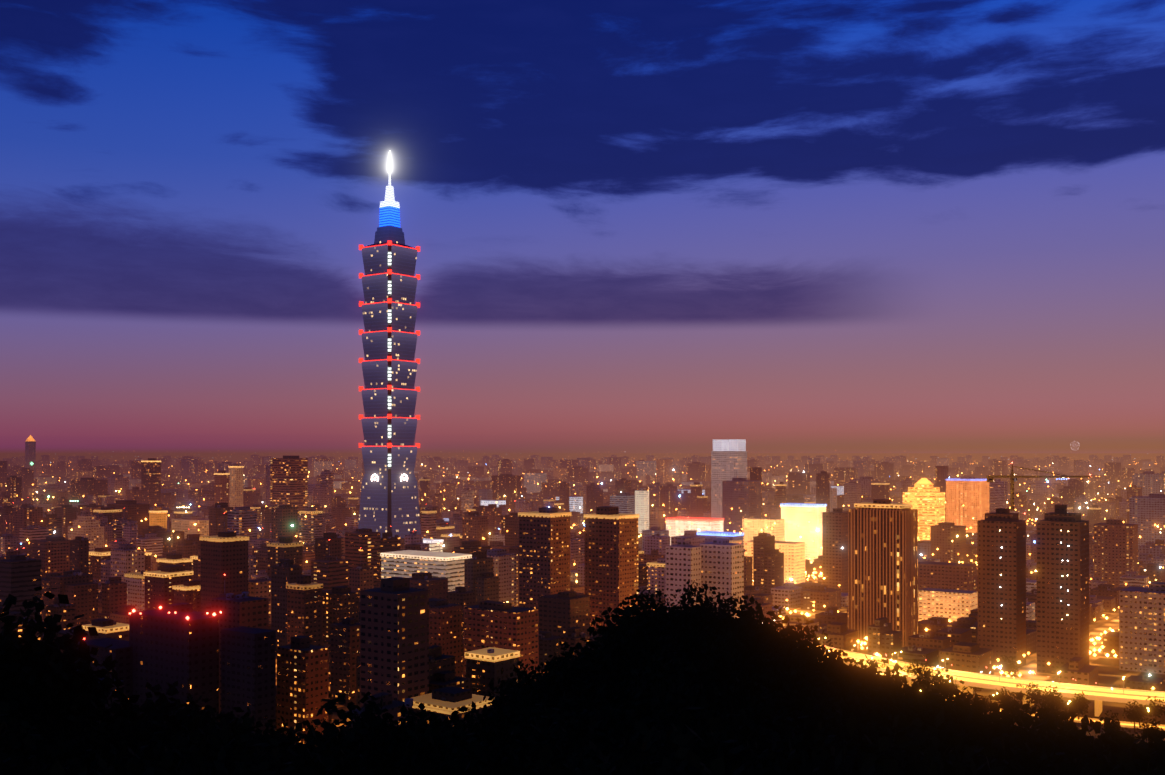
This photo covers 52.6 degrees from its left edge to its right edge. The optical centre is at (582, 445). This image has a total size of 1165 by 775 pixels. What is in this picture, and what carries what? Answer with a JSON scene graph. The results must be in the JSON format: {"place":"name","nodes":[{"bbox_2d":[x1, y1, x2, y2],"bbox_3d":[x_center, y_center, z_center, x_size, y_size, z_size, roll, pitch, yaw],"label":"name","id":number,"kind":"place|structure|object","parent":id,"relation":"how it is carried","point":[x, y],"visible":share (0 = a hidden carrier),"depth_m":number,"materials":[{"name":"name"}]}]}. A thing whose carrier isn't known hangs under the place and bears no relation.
{"place":"outdoors","nodes":[
{"label":"outdoors","id":0,"kind":"place"},
{"bbox_2d":[416,718,465,763],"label":"tree","id":1,"kind":"object","parent":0,"point":[443,739],"visible":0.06,"depth_m":93.62,"materials":[{"name":"brown plant"}]},
{"bbox_2d":[0,453,1164,746],"bbox_3d":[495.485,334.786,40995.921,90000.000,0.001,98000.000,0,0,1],"label":"ground","id":2,"kind":"structure","parent":0,"point":[1110,673],"depth_m":21039.72,"materials":[{"name":"brown"}]},
{"bbox_2d":[358,151,420,537],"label":"skyscraper","id":3,"kind":"structure","parent":2,"relation":"on","point":[389,500],"depth_m":1386.20,"materials":[{"name":"blue glass"}]},
{"bbox_2d":[0,435,1164,743],"bbox_3d":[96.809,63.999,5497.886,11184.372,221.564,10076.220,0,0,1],"label":"city buildings","id":4,"kind":"structure","parent":2,"relation":"on","point":[354,613],"depth_m":988.64,"materials":[{"name":"concrete"}]},
{"bbox_2d":[6,443,1164,711],"bbox_3d":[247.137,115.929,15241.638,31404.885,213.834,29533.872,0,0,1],"label":"city lights","id":5,"kind":"object","parent":2,"relation":"on","point":[740,533],"visible":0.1,"depth_m":1563.98},
{"bbox_2d":[902,659,922,676],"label":"tree","id":6,"kind":"object","parent":2,"relation":"on","point":[911,669],"visible":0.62,"depth_m":730.09,"materials":[{"name":"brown plant"}]},
{"bbox_2d":[916,663,934,682],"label":"tree","id":7,"kind":"object","parent":2,"relation":"on","point":[922,672],"visible":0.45,"depth_m":714.26,"materials":[{"name":"brown plant"}]},
{"bbox_2d":[995,686,1014,704],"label":"tree","id":8,"kind":"object","parent":2,"relation":"on","point":[1006,695],"visible":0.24,"depth_m":657.92,"materials":[{"name":"brown plant"}]},
{"bbox_2d":[997,655,1019,676],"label":"tree","id":9,"kind":"object","parent":2,"relation":"on","point":[1006,666],"visible":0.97,"depth_m":752.33,"materials":[{"name":"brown plant"}]},
{"bbox_2d":[1010,684,1028,703],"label":"tree","id":10,"kind":"object","parent":2,"relation":"on","point":[1023,695],"visible":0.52,"depth_m":686.62,"materials":[{"name":"brown plant"}]},
{"bbox_2d":[1010,700,1033,727],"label":"tree","id":11,"kind":"object","parent":2,"relation":"on","point":[1024,711],"visible":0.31,"depth_m":628.77,"materials":[{"name":"brown plant"}]},
{"bbox_2d":[1025,682,1045,711],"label":"tree","id":12,"kind":"object","parent":2,"relation":"on","point":[1034,697],"visible":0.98,"depth_m":663.36,"materials":[{"name":"brown plant"}]},
{"bbox_2d":[1037,697,1059,730],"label":"tree","id":13,"kind":"object","parent":2,"relation":"on","point":[1044,704],"visible":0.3,"depth_m":625.24,"materials":[{"name":"brown plant"}]},
{"bbox_2d":[1040,685,1061,705],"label":"tree","id":14,"kind":"object","parent":2,"relation":"on","point":[1050,691],"visible":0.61,"depth_m":660.81,"materials":[{"name":"brown plant"}]},
{"bbox_2d":[1042,692,1066,710],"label":"tree","id":15,"kind":"object","parent":2,"relation":"on","point":[1057,702],"visible":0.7,"depth_m":653.76,"materials":[{"name":"brown plant"}]},
{"bbox_2d":[1044,706,1067,729],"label":"tree","id":16,"kind":"object","parent":2,"relation":"on","point":[1054,711],"visible":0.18,"depth_m":613.75,"materials":[{"name":"brown plant"}]},
{"bbox_2d":[1062,703,1073,721],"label":"tree","id":17,"kind":"object","parent":2,"relation":"on","point":[1067,708],"visible":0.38,"depth_m":636.71,"materials":[{"name":"brown plant"}]},
{"bbox_2d":[1069,699,1087,719],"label":"tree","id":18,"kind":"object","parent":2,"relation":"on","point":[1076,710],"visible":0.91,"depth_m":655.92,"materials":[{"name":"brown plant"}]},
{"bbox_2d":[1069,691,1090,718],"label":"tree","id":19,"kind":"object","parent":2,"relation":"on","point":[1085,702],"visible":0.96,"depth_m":657.89,"materials":[{"name":"brown plant"}]},
{"bbox_2d":[1100,721,1120,740],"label":"tree","id":20,"kind":"object","parent":2,"relation":"on","point":[1114,726],"visible":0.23,"depth_m":572.90,"materials":[{"name":"brown plant"}]},
{"bbox_2d":[1102,710,1120,730],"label":"tree","id":21,"kind":"object","parent":2,"relation":"on","point":[1115,720],"visible":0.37,"depth_m":603.96,"materials":[{"name":"brown plant"}]},
{"bbox_2d":[1100,727,1122,747],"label":"tree","id":22,"kind":"object","parent":2,"relation":"on","point":[1109,734],"visible":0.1,"depth_m":554.44,"materials":[{"name":"brown plant"}]},
{"bbox_2d":[1122,700,1142,732],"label":"tree","id":23,"kind":"object","parent":2,"relation":"on","point":[1134,714],"visible":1,"depth_m":626.51,"materials":[{"name":"brown plant"}]},
{"bbox_2d":[1134,703,1148,725],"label":"tree","id":24,"kind":"object","parent":2,"relation":"on","point":[1143,712],"visible":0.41,"depth_m":638.13,"materials":[{"name":"brown plant"}]},
{"bbox_2d":[1137,718,1161,741],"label":"tree","id":25,"kind":"object","parent":2,"relation":"on","point":[1148,730],"visible":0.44,"depth_m":585.63,"materials":[{"name":"brown plant"}]},
{"bbox_2d":[1144,696,1164,721],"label":"tree","id":26,"kind":"object","parent":2,"relation":"on","point":[1155,710],"visible":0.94,"depth_m":641.59,"materials":[{"name":"brown plant"}]},
{"bbox_2d":[0,0,1164,452],"label":"sky","id":27,"kind":"structure","parent":0,"point":[638,226],"materials":[{"name":"blue"}]},
{"bbox_2d":[640,607,675,641],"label":"tree","id":28,"kind":"object","parent":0,"point":[660,615],"visible":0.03,"depth_m":168.82,"materials":[{"name":"brown plant"}]},
{"bbox_2d":[643,606,693,645],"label":"tree","id":29,"kind":"object","parent":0,"point":[653,629],"visible":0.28,"depth_m":158.82,"materials":[{"name":"brown plant"}]},
{"bbox_2d":[725,609,770,638],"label":"tree","id":30,"kind":"object","parent":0,"point":[737,624],"visible":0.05,"depth_m":161.66,"materials":[{"name":"brown plant"}]},
{"bbox_2d":[732,602,798,655],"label":"tree","id":31,"kind":"object","parent":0,"point":[773,622],"visible":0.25,"depth_m":156.42,"materials":[{"name":"brown plant"}]},
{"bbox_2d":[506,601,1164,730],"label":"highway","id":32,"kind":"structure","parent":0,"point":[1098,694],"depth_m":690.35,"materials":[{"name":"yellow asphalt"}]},
{"bbox_2d":[1098,732,1158,772],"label":"tree","id":33,"kind":"object","parent":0,"point":[1125,749],"visible":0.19,"depth_m":111.15,"materials":[{"name":"brown plant"}]},
{"bbox_2d":[1120,729,1164,774],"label":"tree","id":34,"kind":"object","parent":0,"point":[1153,760],"visible":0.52,"depth_m":83.82,"materials":[{"name":"brown plant"}]},
{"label":"hill terrain","id":35,"kind":"structure","parent":0,"visible":0},
{"bbox_2d":[0,586,107,737],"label":"tree","id":36,"kind":"object","parent":35,"relation":"on","point":[53,655],"visible":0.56,"depth_m":94.92,"materials":[{"name":"brown plant"}]},
{"bbox_2d":[0,608,113,739],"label":"tree","id":37,"kind":"object","parent":35,"relation":"on","point":[74,693],"visible":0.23,"depth_m":97.72,"materials":[{"name":"brown plant"}]},
{"bbox_2d":[31,623,139,738],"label":"tree","id":38,"kind":"object","parent":35,"relation":"on","point":[127,705],"visible":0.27,"depth_m":102.33,"materials":[{"name":"brown plant"}]},
{"bbox_2d":[120,680,193,740],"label":"tree","id":39,"kind":"object","parent":35,"relation":"on","point":[146,706],"visible":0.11,"depth_m":125.45,"materials":[{"name":"brown plant"}]},
{"bbox_2d":[140,693,235,746],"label":"tree","id":40,"kind":"object","parent":35,"relation":"on","point":[159,701],"visible":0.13,"depth_m":107.73,"materials":[{"name":"brown plant"}]},
{"bbox_2d":[165,705,292,774],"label":"tree","id":41,"kind":"object","parent":35,"relation":"on","point":[199,759],"visible":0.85,"depth_m":67.97,"materials":[{"name":"brown plant"}]},
{"bbox_2d":[205,703,263,762],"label":"tree","id":42,"kind":"object","parent":35,"relation":"on","point":[230,716],"visible":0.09,"depth_m":102.99,"materials":[{"name":"brown plant"}]},
{"bbox_2d":[211,712,279,753],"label":"tree","id":43,"kind":"object","parent":35,"relation":"on","point":[225,717],"visible":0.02,"depth_m":111.56,"materials":[{"name":"brown plant"}]},
{"bbox_2d":[254,716,295,749],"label":"tree","id":44,"kind":"object","parent":35,"relation":"on","point":[268,725],"visible":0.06,"depth_m":125.65,"materials":[{"name":"brown plant"}]},
{"bbox_2d":[270,720,313,760],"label":"tree","id":45,"kind":"object","parent":35,"relation":"on","point":[298,729],"visible":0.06,"depth_m":113.10,"materials":[{"name":"brown plant"}]},
{"bbox_2d":[278,732,307,744],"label":"tree","id":46,"kind":"object","parent":35,"relation":"on","point":[300,734],"visible":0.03,"depth_m":131.79,"materials":[{"name":"brown plant"}]},
{"bbox_2d":[271,720,319,754],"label":"tree","id":47,"kind":"object","parent":35,"relation":"on","point":[291,732],"visible":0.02,"depth_m":117.18,"materials":[{"name":"brown plant"}]},
{"bbox_2d":[282,725,366,774],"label":"tree","id":48,"kind":"object","parent":35,"relation":"on","point":[329,731],"visible":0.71,"depth_m":74.41,"materials":[{"name":"brown plant"}]},
{"bbox_2d":[317,720,361,769],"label":"tree","id":49,"kind":"object","parent":35,"relation":"on","point":[355,743],"visible":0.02,"depth_m":98.16,"materials":[{"name":"brown plant"}]},
{"bbox_2d":[296,696,418,774],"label":"tree","id":50,"kind":"object","parent":35,"relation":"on","point":[375,757],"visible":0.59,"depth_m":84.29,"materials":[{"name":"brown plant"}]},
{"bbox_2d":[320,691,396,749],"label":"tree","id":51,"kind":"object","parent":35,"relation":"on","point":[342,700],"visible":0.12,"depth_m":111.73,"materials":[{"name":"brown plant"}]},
{"bbox_2d":[336,701,392,744],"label":"tree","id":52,"kind":"object","parent":35,"relation":"on","point":[378,716],"visible":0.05,"depth_m":125.98,"materials":[{"name":"brown plant"}]},
{"bbox_2d":[351,703,445,774],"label":"tree","id":53,"kind":"object","parent":35,"relation":"on","point":[422,714],"visible":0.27,"depth_m":88.62,"materials":[{"name":"brown plant"}]},
{"bbox_2d":[397,715,438,741],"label":"tree","id":54,"kind":"object","parent":35,"relation":"on","point":[402,719],"visible":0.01,"depth_m":115.84,"materials":[{"name":"brown plant"}]},
{"bbox_2d":[397,714,456,762],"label":"tree","id":55,"kind":"object","parent":35,"relation":"on","point":[435,718],"visible":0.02,"depth_m":98.48,"materials":[{"name":"brown plant"}]},
{"bbox_2d":[398,712,456,749],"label":"tree","id":56,"kind":"object","parent":35,"relation":"on","point":[412,718],"visible":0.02,"depth_m":111.25,"materials":[{"name":"brown plant"}]},
{"bbox_2d":[440,701,526,766],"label":"tree","id":57,"kind":"object","parent":35,"relation":"on","point":[470,724],"visible":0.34,"depth_m":93.69,"materials":[{"name":"brown plant"}]},
{"bbox_2d":[466,691,545,744],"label":"tree","id":58,"kind":"object","parent":35,"relation":"on","point":[499,711],"visible":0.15,"depth_m":112.42,"materials":[{"name":"brown plant"}]},
{"bbox_2d":[488,677,524,710],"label":"tree","id":59,"kind":"object","parent":35,"relation":"on","point":[499,687],"visible":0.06,"depth_m":164.44,"materials":[{"name":"brown plant"}]},
{"bbox_2d":[483,676,545,738],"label":"tree","id":60,"kind":"object","parent":35,"relation":"on","point":[515,692],"visible":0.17,"depth_m":130.64,"materials":[{"name":"brown plant"}]},
{"bbox_2d":[498,664,537,702],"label":"tree","id":61,"kind":"object","parent":35,"relation":"on","point":[519,673],"visible":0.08,"depth_m":175.17,"materials":[{"name":"brown plant"}]},
{"bbox_2d":[512,660,549,698],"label":"tree","id":62,"kind":"object","parent":35,"relation":"on","point":[527,677],"visible":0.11,"depth_m":168.04,"materials":[{"name":"brown plant"}]},
{"bbox_2d":[519,670,567,702],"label":"tree","id":63,"kind":"object","parent":35,"relation":"on","point":[540,678],"visible":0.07,"depth_m":154.14,"materials":[{"name":"brown plant"}]},
{"bbox_2d":[527,671,577,719],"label":"tree","id":64,"kind":"object","parent":35,"relation":"on","point":[554,701],"visible":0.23,"depth_m":142.63,"materials":[{"name":"brown plant"}]},
{"bbox_2d":[537,652,574,694],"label":"tree","id":65,"kind":"object","parent":35,"relation":"on","point":[550,669],"visible":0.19,"depth_m":156.78,"materials":[{"name":"brown plant"}]},
{"bbox_2d":[544,640,586,674],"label":"tree","id":66,"kind":"object","parent":35,"relation":"on","point":[567,646],"visible":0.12,"depth_m":170.65,"materials":[{"name":"brown plant"}]},
{"bbox_2d":[543,646,610,703],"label":"tree","id":67,"kind":"object","parent":35,"relation":"on","point":[566,675],"visible":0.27,"depth_m":146.36,"materials":[{"name":"brown plant"}]},
{"bbox_2d":[577,606,648,673],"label":"tree","id":68,"kind":"object","parent":35,"relation":"on","point":[624,645],"visible":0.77,"depth_m":150.88,"materials":[{"name":"brown plant"}]},
{"bbox_2d":[604,593,667,665],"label":"tree","id":69,"kind":"object","parent":35,"relation":"on","point":[634,609],"visible":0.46,"depth_m":166.66,"materials":[{"name":"brown plant"}]},
{"bbox_2d":[622,588,679,651],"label":"tree","id":70,"kind":"object","parent":35,"relation":"on","point":[659,593],"visible":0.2,"depth_m":175.04,"materials":[{"name":"brown plant"}]},
{"bbox_2d":[673,581,721,624],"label":"tree","id":71,"kind":"object","parent":35,"relation":"on","point":[685,590],"visible":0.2,"depth_m":177.91,"materials":[{"name":"brown plant"}]},
{"bbox_2d":[677,586,727,639],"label":"tree","id":72,"kind":"object","parent":35,"relation":"on","point":[692,620],"visible":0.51,"depth_m":161.98,"materials":[{"name":"brown plant"}]},
{"bbox_2d":[711,603,734,621],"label":"tree","id":73,"kind":"object","parent":35,"relation":"on","point":[724,610],"visible":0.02,"depth_m":174.04,"materials":[{"name":"brown plant"}]},
{"bbox_2d":[713,591,759,624],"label":"tree","id":74,"kind":"object","parent":35,"relation":"on","point":[751,599],"visible":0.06,"depth_m":184.17,"materials":[{"name":"brown plant"}]},
{"bbox_2d":[718,596,763,633],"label":"tree","id":75,"kind":"object","parent":35,"relation":"on","point":[734,611],"visible":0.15,"depth_m":166.67,"materials":[{"name":"brown plant"}]},
{"bbox_2d":[717,608,771,660],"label":"tree","id":76,"kind":"object","parent":35,"relation":"on","point":[759,638],"visible":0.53,"depth_m":151.76,"materials":[{"name":"brown plant"}]},
{"bbox_2d":[763,629,808,679],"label":"tree","id":77,"kind":"object","parent":35,"relation":"on","point":[778,649],"visible":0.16,"depth_m":148.42,"materials":[{"name":"brown plant"}]},
{"bbox_2d":[757,639,824,707],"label":"tree","id":78,"kind":"object","parent":35,"relation":"on","point":[798,679],"visible":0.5,"depth_m":134.61,"materials":[{"name":"brown plant"}]},
{"bbox_2d":[758,615,831,678],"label":"tree","id":79,"kind":"object","parent":35,"relation":"on","point":[810,652],"visible":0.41,"depth_m":150.66,"materials":[{"name":"brown plant"}]},
{"bbox_2d":[785,627,823,668],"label":"tree","id":80,"kind":"object","parent":35,"relation":"on","point":[817,659],"visible":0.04,"depth_m":163.24,"materials":[{"name":"brown plant"}]},
{"bbox_2d":[808,646,847,682],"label":"tree","id":81,"kind":"object","parent":35,"relation":"on","point":[833,654],"visible":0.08,"depth_m":164.20,"materials":[{"name":"brown plant"}]},
{"bbox_2d":[807,643,849,665],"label":"tree","id":82,"kind":"object","parent":35,"relation":"on","point":[826,650],"visible":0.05,"depth_m":183.05,"materials":[{"name":"brown plant"}]},
{"bbox_2d":[809,656,860,691],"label":"tree","id":83,"kind":"object","parent":35,"relation":"on","point":[838,680],"visible":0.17,"depth_m":146.81,"materials":[{"name":"brown plant"}]},
{"bbox_2d":[821,652,863,686],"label":"tree","id":84,"kind":"object","parent":35,"relation":"on","point":[844,665],"visible":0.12,"depth_m":151.63,"materials":[{"name":"brown plant"}]},
{"bbox_2d":[842,660,886,703],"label":"tree","id":85,"kind":"object","parent":35,"relation":"on","point":[853,671],"visible":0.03,"depth_m":149.81,"materials":[{"name":"brown plant"}]},
{"bbox_2d":[843,673,894,730],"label":"tree","id":86,"kind":"object","parent":35,"relation":"on","point":[862,700],"visible":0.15,"depth_m":126.17,"materials":[{"name":"brown plant"}]},
{"bbox_2d":[839,655,912,719],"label":"tree","id":87,"kind":"object","parent":35,"relation":"on","point":[888,682],"visible":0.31,"depth_m":139.45,"materials":[{"name":"brown plant"}]},
{"bbox_2d":[875,668,905,702],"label":"tree","id":88,"kind":"object","parent":35,"relation":"on","point":[894,671],"visible":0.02,"depth_m":161.72,"materials":[{"name":"brown plant"}]},
{"bbox_2d":[874,686,926,733],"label":"tree","id":89,"kind":"object","parent":35,"relation":"on","point":[920,699],"visible":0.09,"depth_m":127.47,"materials":[{"name":"brown plant"}]},
{"bbox_2d":[894,673,922,692],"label":"tree","id":90,"kind":"object","parent":35,"relation":"on","point":[918,678],"visible":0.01,"depth_m":179.14,"materials":[{"name":"brown plant"}]},
{"bbox_2d":[888,676,930,707],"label":"tree","id":91,"kind":"object","parent":35,"relation":"on","point":[914,683],"visible":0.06,"depth_m":153.02,"materials":[{"name":"brown plant"}]},
{"bbox_2d":[892,678,942,714],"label":"tree","id":92,"kind":"object","parent":35,"relation":"on","point":[922,689],"visible":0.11,"depth_m":147.75,"materials":[{"name":"brown plant"}]},
{"bbox_2d":[911,666,967,708],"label":"tree","id":93,"kind":"object","parent":35,"relation":"on","point":[947,684],"visible":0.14,"depth_m":166.58,"materials":[{"name":"brown plant"}]},
{"bbox_2d":[923,683,970,704],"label":"tree","id":94,"kind":"object","parent":35,"relation":"on","point":[965,693],"visible":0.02,"depth_m":171.78,"materials":[{"name":"brown plant"}]},
{"bbox_2d":[926,685,972,712],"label":"tree","id":95,"kind":"object","parent":35,"relation":"on","point":[944,691],"visible":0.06,"depth_m":156.51,"materials":[{"name":"brown plant"}]},
{"bbox_2d":[922,691,990,746],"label":"tree","id":96,"kind":"object","parent":35,"relation":"on","point":[966,704],"visible":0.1,"depth_m":128.24,"materials":[{"name":"brown plant"}]},
{"bbox_2d":[947,693,987,729],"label":"tree","id":97,"kind":"object","parent":35,"relation":"on","point":[967,699],"visible":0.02,"depth_m":145.71,"materials":[{"name":"brown plant"}]},
{"bbox_2d":[941,690,1019,746],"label":"tree","id":98,"kind":"object","parent":35,"relation":"on","point":[976,716],"visible":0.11,"depth_m":130.11,"materials":[{"name":"brown plant"}]},
{"bbox_2d":[979,708,1007,729],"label":"tree","id":99,"kind":"object","parent":35,"relation":"on","point":[984,711],"visible":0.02,"depth_m":134.55,"materials":[{"name":"brown plant"}]},
{"bbox_2d":[964,689,1054,769],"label":"tree","id":100,"kind":"object","parent":35,"relation":"on","point":[1006,706],"visible":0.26,"depth_m":119.37,"materials":[{"name":"brown plant"}]},
{"bbox_2d":[1022,713,1059,742],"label":"tree","id":101,"kind":"object","parent":35,"relation":"on","point":[1032,718],"visible":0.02,"depth_m":151.90,"materials":[{"name":"brown plant"}]},
{"bbox_2d":[985,718,1110,774],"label":"tree","id":102,"kind":"object","parent":35,"relation":"on","point":[1030,757],"visible":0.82,"depth_m":70.43,"materials":[{"name":"brown plant"}]},
{"bbox_2d":[1031,705,1077,748],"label":"tree","id":103,"kind":"object","parent":35,"relation":"on","point":[1063,715],"visible":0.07,"depth_m":150.79,"materials":[{"name":"brown plant"}]},
{"bbox_2d":[1047,708,1127,769],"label":"tree","id":104,"kind":"object","parent":35,"relation":"on","point":[1085,719],"visible":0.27,"depth_m":125.79,"materials":[{"name":"brown plant"}]},
{"bbox_2d":[1080,731,1164,774],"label":"tree","id":105,"kind":"object","parent":35,"relation":"on","point":[1143,749],"visible":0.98,"depth_m":58.06,"materials":[{"name":"brown plant"}]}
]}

